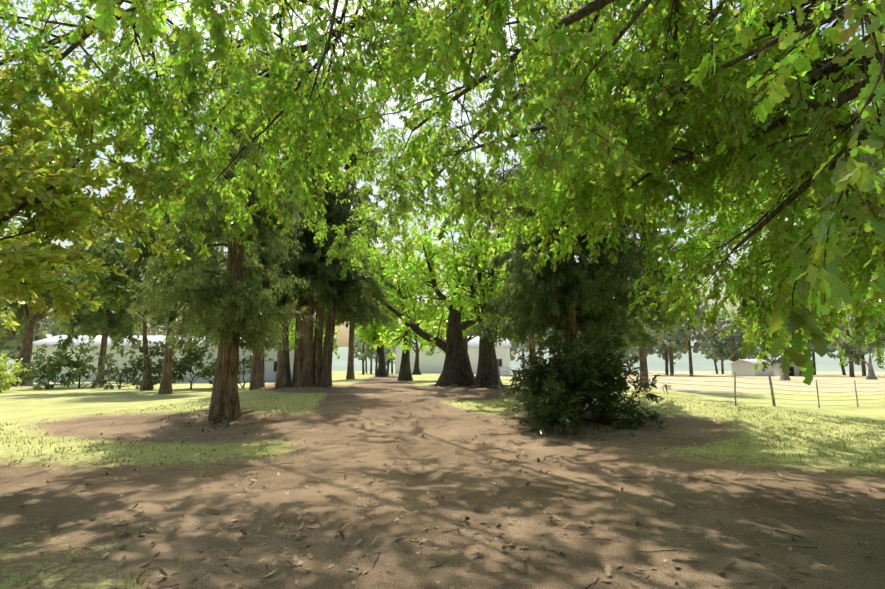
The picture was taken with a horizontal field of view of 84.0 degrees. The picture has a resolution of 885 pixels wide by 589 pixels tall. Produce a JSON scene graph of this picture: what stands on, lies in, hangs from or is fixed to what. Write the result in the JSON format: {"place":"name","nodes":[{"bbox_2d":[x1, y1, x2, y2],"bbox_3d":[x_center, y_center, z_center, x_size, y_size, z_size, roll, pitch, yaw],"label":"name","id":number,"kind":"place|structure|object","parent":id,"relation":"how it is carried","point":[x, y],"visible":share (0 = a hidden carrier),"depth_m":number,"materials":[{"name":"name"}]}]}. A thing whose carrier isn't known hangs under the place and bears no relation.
{"place":"outdoors","nodes":[
{"label":"outdoors","id":0,"kind":"place"},
{"bbox_2d":[12,381,274,385],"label":"road","id":1,"kind":"structure","parent":0,"point":[130,383],"depth_m":45.30,"materials":[{"name":"grey asphalt"}]},
{"bbox_2d":[288,310,341,358],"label":"elm","id":2,"kind":"object","parent":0,"point":[292,340],"depth_m":53.16,"materials":[{"name":"green plant"}]},
{"bbox_2d":[0,0,884,385],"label":"tree","id":3,"kind":"object","parent":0,"point":[810,312],"depth_m":5.78,"materials":[{"name":"green plant"}]},
{"bbox_2d":[0,371,884,588],"bbox_3d":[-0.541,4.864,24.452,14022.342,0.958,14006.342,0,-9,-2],"label":"ground","id":4,"kind":"structure","parent":0,"point":[840,549],"depth_m":6.58,"materials":[{"name":"brown soil"}]},
{"bbox_2d":[0,354,29,392],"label":"shrub","id":5,"kind":"object","parent":4,"relation":"on","point":[7,385],"depth_m":28.55,"materials":[{"name":"green plant"}]},
{"bbox_2d":[0,212,87,384],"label":"road tree","id":6,"kind":"object","parent":4,"relation":"on","point":[27,345],"depth_m":42.26,"materials":[{"name":"green plant"}]},
{"bbox_2d":[15,343,87,389],"bbox_3d":[-26.054,4.922,32.585,3.110,3.301,3.966,-7,-11,39],"label":"bush","id":7,"kind":"object","parent":4,"relation":"on","point":[40,370],"depth_m":32.23,"materials":[{"name":"green plant"}]},
{"bbox_2d":[37,335,117,388],"bbox_3d":[-25.100,4.969,33.962,4.772,4.422,4.253,7,-11,-39],"label":"bush","id":8,"kind":"object","parent":4,"relation":"on","point":[73,363],"depth_m":33.66,"materials":[{"name":"green plant"}]},
{"bbox_2d":[49,199,148,385],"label":"cypress","id":9,"kind":"object","parent":4,"relation":"on","point":[127,324],"depth_m":38.51,"materials":[{"name":"green plant"}]},
{"bbox_2d":[0,52,209,337],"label":"tree","id":10,"kind":"object","parent":4,"relation":"on","point":[33,140],"depth_m":7.19,"materials":[{"name":"green plant"}]},
{"bbox_2d":[90,345,159,388],"bbox_3d":[-20.642,4.814,31.678,4.602,3.368,3.200,0,-9,-2],"label":"bush","id":11,"kind":"object","parent":4,"relation":"on","point":[133,374],"depth_m":31.60,"materials":[{"name":"green plant"}]},
{"bbox_2d":[52,201,206,390],"bbox_3d":[-18.053,-0.159,29.395,8.712,12.275,6.341,5,-10,-31],"label":"road tree","id":12,"kind":"object","parent":4,"relation":"on","point":[114,288],"depth_m":27.66,"materials":[{"name":"green plant"}]},
{"bbox_2d":[131,333,209,387],"bbox_3d":[-17.040,4.199,30.417,4.704,3.956,3.909,0,-9,-2],"label":"bush","id":13,"kind":"object","parent":4,"relation":"on","point":[156,369],"depth_m":30.24,"materials":[{"name":"green plant"}]},
{"bbox_2d":[116,162,227,393],"bbox_3d":[-14.431,-0.970,26.989,5.650,13.175,5.342,0,-9,-2],"label":"tree","id":14,"kind":"object","parent":4,"relation":"on","point":[146,255],"depth_m":26.03,"materials":[{"name":"green plant"}]},
{"bbox_2d":[30,345,322,381],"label":"hall walls","id":15,"kind":"structure","parent":4,"relation":"on","point":[269,374],"depth_m":53.09,"materials":[{"name":"white paint"}]},
{"bbox_2d":[20,335,290,345],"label":"hall roof","id":16,"kind":"structure","parent":15,"relation":"on","point":[51,341],"depth_m":54.94,"materials":[{"name":"white metal"}]},
{"bbox_2d":[274,361,276,371],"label":"hall glass","id":17,"kind":"object","parent":15,"relation":"in","point":[275,366],"visible":0.4,"depth_m":53.41,"materials":[{"name":"black glass"}]},
{"bbox_2d":[172,338,216,388],"bbox_3d":[-15.904,4.559,32.261,3.814,3.832,3.700,0,-9,-2],"label":"bush","id":18,"kind":"object","parent":4,"relation":"on","point":[206,373],"depth_m":31.93,"materials":[{"name":"green plant"}]},
{"bbox_2d":[126,36,318,420],"bbox_3d":[-5.544,-1.955,13.215,4.641,10.894,4.864,0,-9,-2],"label":"tree","id":19,"kind":"object","parent":4,"relation":"on","point":[274,241],"depth_m":12.54,"materials":[{"name":"green plant"}]},
{"bbox_2d":[188,265,264,386],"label":"road tree","id":20,"kind":"object","parent":4,"relation":"on","point":[262,375],"depth_m":36.02,"materials":[{"name":"plant"}]},
{"bbox_2d":[206,347,273,387],"bbox_3d":[-13.912,5.256,34.140,3.729,3.510,3.991,0,-9,-2],"label":"bush","id":21,"kind":"object","parent":4,"relation":"on","point":[243,360],"depth_m":33.72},
{"bbox_2d":[207,157,295,389],"bbox_3d":[-10.112,-1.607,27.070,6.422,14.214,5.855,0,-9,-2],"label":"tree","id":22,"kind":"object","parent":4,"relation":"on","point":[255,381],"depth_m":26.11,"materials":[{"name":"plant"}]},
{"bbox_2d":[213,64,401,387],"bbox_3d":[-5.494,-2.824,20.691,7.502,13.817,5.923,0,-9,-2],"label":"tree","id":23,"kind":"object","parent":4,"relation":"on","point":[355,282],"depth_m":19.84,"materials":[{"name":"green plant"}]},
{"bbox_2d":[314,183,393,378],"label":"cypress","id":24,"kind":"object","parent":4,"relation":"on","point":[356,320],"depth_m":37.39,"materials":[{"name":"green plant"}]},
{"bbox_2d":[198,384,509,429],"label":"roots","id":25,"kind":"object","parent":4,"relation":"on","point":[215,420],"visible":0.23,"depth_m":13.18,"materials":[{"name":"brown plant"}]},
{"bbox_2d":[354,277,400,376],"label":"elm","id":26,"kind":"object","parent":4,"relation":"on","point":[368,331],"depth_m":48.49,"materials":[{"name":"green plant"}]},
{"bbox_2d":[352,214,477,380],"bbox_3d":[-1.611,0.050,29.947,8.988,10.877,7.130,0,-9,-2],"label":"tree","id":27,"kind":"object","parent":4,"relation":"on","point":[419,311],"depth_m":29.17,"materials":[{"name":"green plant"}]},
{"bbox_2d":[386,306,445,374],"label":"elm","id":28,"kind":"object","parent":4,"relation":"on","point":[421,341],"depth_m":70.74,"materials":[{"name":"green plant"}]},
{"bbox_2d":[352,183,514,386],"bbox_3d":[0.223,-0.433,21.636,8.775,9.432,5.969,0,-9,-2],"label":"tree","id":29,"kind":"object","parent":4,"relation":"on","point":[457,369],"depth_m":21.12,"materials":[{"name":"green plant"}]},
{"bbox_2d":[13,425,860,588],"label":"sticks","id":30,"kind":"object","parent":4,"relation":"on","point":[529,556],"visible":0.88,"depth_m":4.84,"materials":[{"name":"brown wood"}]},
{"bbox_2d":[0,384,884,588],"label":"fallen leaves","id":31,"kind":"object","parent":4,"relation":"on","point":[607,569],"visible":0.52,"depth_m":5.08,"materials":[{"name":"brown plant"}]},
{"bbox_2d":[395,347,509,376],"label":"hall walls","id":32,"kind":"structure","parent":4,"relation":"on","point":[434,363],"depth_m":84.23,"materials":[{"name":"white paint"}]},
{"bbox_2d":[396,336,511,346],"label":"hall roof","id":33,"kind":"structure","parent":32,"relation":"on","point":[473,342],"depth_m":85.88,"materials":[{"name":"white metal"}]},
{"bbox_2d":[432,267,510,351],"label":"elm","id":34,"kind":"object","parent":4,"relation":"on","point":[464,316],"depth_m":51.12,"materials":[{"name":"green plant"}]},
{"bbox_2d":[424,187,525,387],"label":"tree","id":35,"kind":"object","parent":4,"relation":"on","point":[469,279],"depth_m":18.87,"materials":[{"name":"green plant"}]},
{"bbox_2d":[490,163,547,379],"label":"cypress","id":36,"kind":"object","parent":4,"relation":"on","point":[500,236],"depth_m":34.24,"materials":[{"name":"green plant"}]},
{"bbox_2d":[466,0,681,404],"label":"tree","id":37,"kind":"object","parent":4,"relation":"on","point":[531,295],"depth_m":13.97,"materials":[{"name":"green plant"}]},
{"bbox_2d":[501,321,670,436],"bbox_3d":[3.605,2.257,12.401,4.114,3.336,3.680,0,-9,-2],"label":"bush","id":38,"kind":"object","parent":4,"relation":"on","point":[579,369],"depth_m":11.95,"materials":[{"name":"green plant"}]},
{"bbox_2d":[579,179,702,388],"bbox_3d":[11.981,-1.223,30.733,7.089,14.817,6.997,0,-9,-2],"label":"tree","id":39,"kind":"object","parent":4,"relation":"on","point":[654,324],"depth_m":29.83,"materials":[{"name":"green plant"}]},
{"bbox_2d":[497,362,858,407],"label":"fence posts","id":40,"kind":"object","parent":4,"relation":"on","point":[770,381],"visible":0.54,"depth_m":15.63,"materials":[{"name":"wood"}]},
{"bbox_2d":[501,367,884,405],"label":"fence wires","id":41,"kind":"object","parent":40,"relation":"attached to","point":[751,388],"visible":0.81,"depth_m":15.75,"materials":[{"name":"grey metal"}]},
{"bbox_2d":[731,360,773,375],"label":"shed walls","id":42,"kind":"structure","parent":4,"relation":"on","point":[742,368],"depth_m":96.91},
{"bbox_2d":[730,359,770,363],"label":"shed roof","id":43,"kind":"structure","parent":42,"relation":"on","point":[753,361],"depth_m":97.86,"materials":[{"name":"white metal"}]},
{"bbox_2d":[765,358,798,375],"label":"shed walls","id":44,"kind":"structure","parent":4,"relation":"on","point":[777,369],"depth_m":98.06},
{"bbox_2d":[788,367,794,375],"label":"doorway","id":45,"kind":"structure","parent":44,"relation":"in","point":[791,369],"depth_m":97.81,"materials":[{"name":"black"}]},
{"bbox_2d":[766,330,802,379],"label":"gum","id":46,"kind":"object","parent":4,"relation":"on","point":[772,361],"depth_m":59.67,"materials":[{"name":"plant"}]},
{"bbox_2d":[838,331,884,379],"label":"gum","id":47,"kind":"object","parent":4,"relation":"on","point":[855,358],"depth_m":64.31,"materials":[{"name":"plant"}]},
{"bbox_2d":[0,277,884,376],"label":"tree belt","id":48,"kind":"object","parent":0,"point":[723,347],"depth_m":108.14,"materials":[{"name":"green plant"}]},
{"bbox_2d":[0,392,884,588],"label":"grass","id":49,"kind":"structure","parent":0,"point":[127,581],"depth_m":9.89,"materials":[{"name":"green plant"}]},
{"bbox_2d":[0,335,884,371],"bbox_3d":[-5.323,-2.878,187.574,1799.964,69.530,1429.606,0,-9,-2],"label":"terrain hills","id":50,"kind":"structure","parent":0,"point":[825,362],"depth_m":429.48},
{"bbox_2d":[0,0,884,348],"label":"sky","id":51,"kind":"structure","parent":0,"point":[342,337],"materials":[{"name":"white"}]}
]}

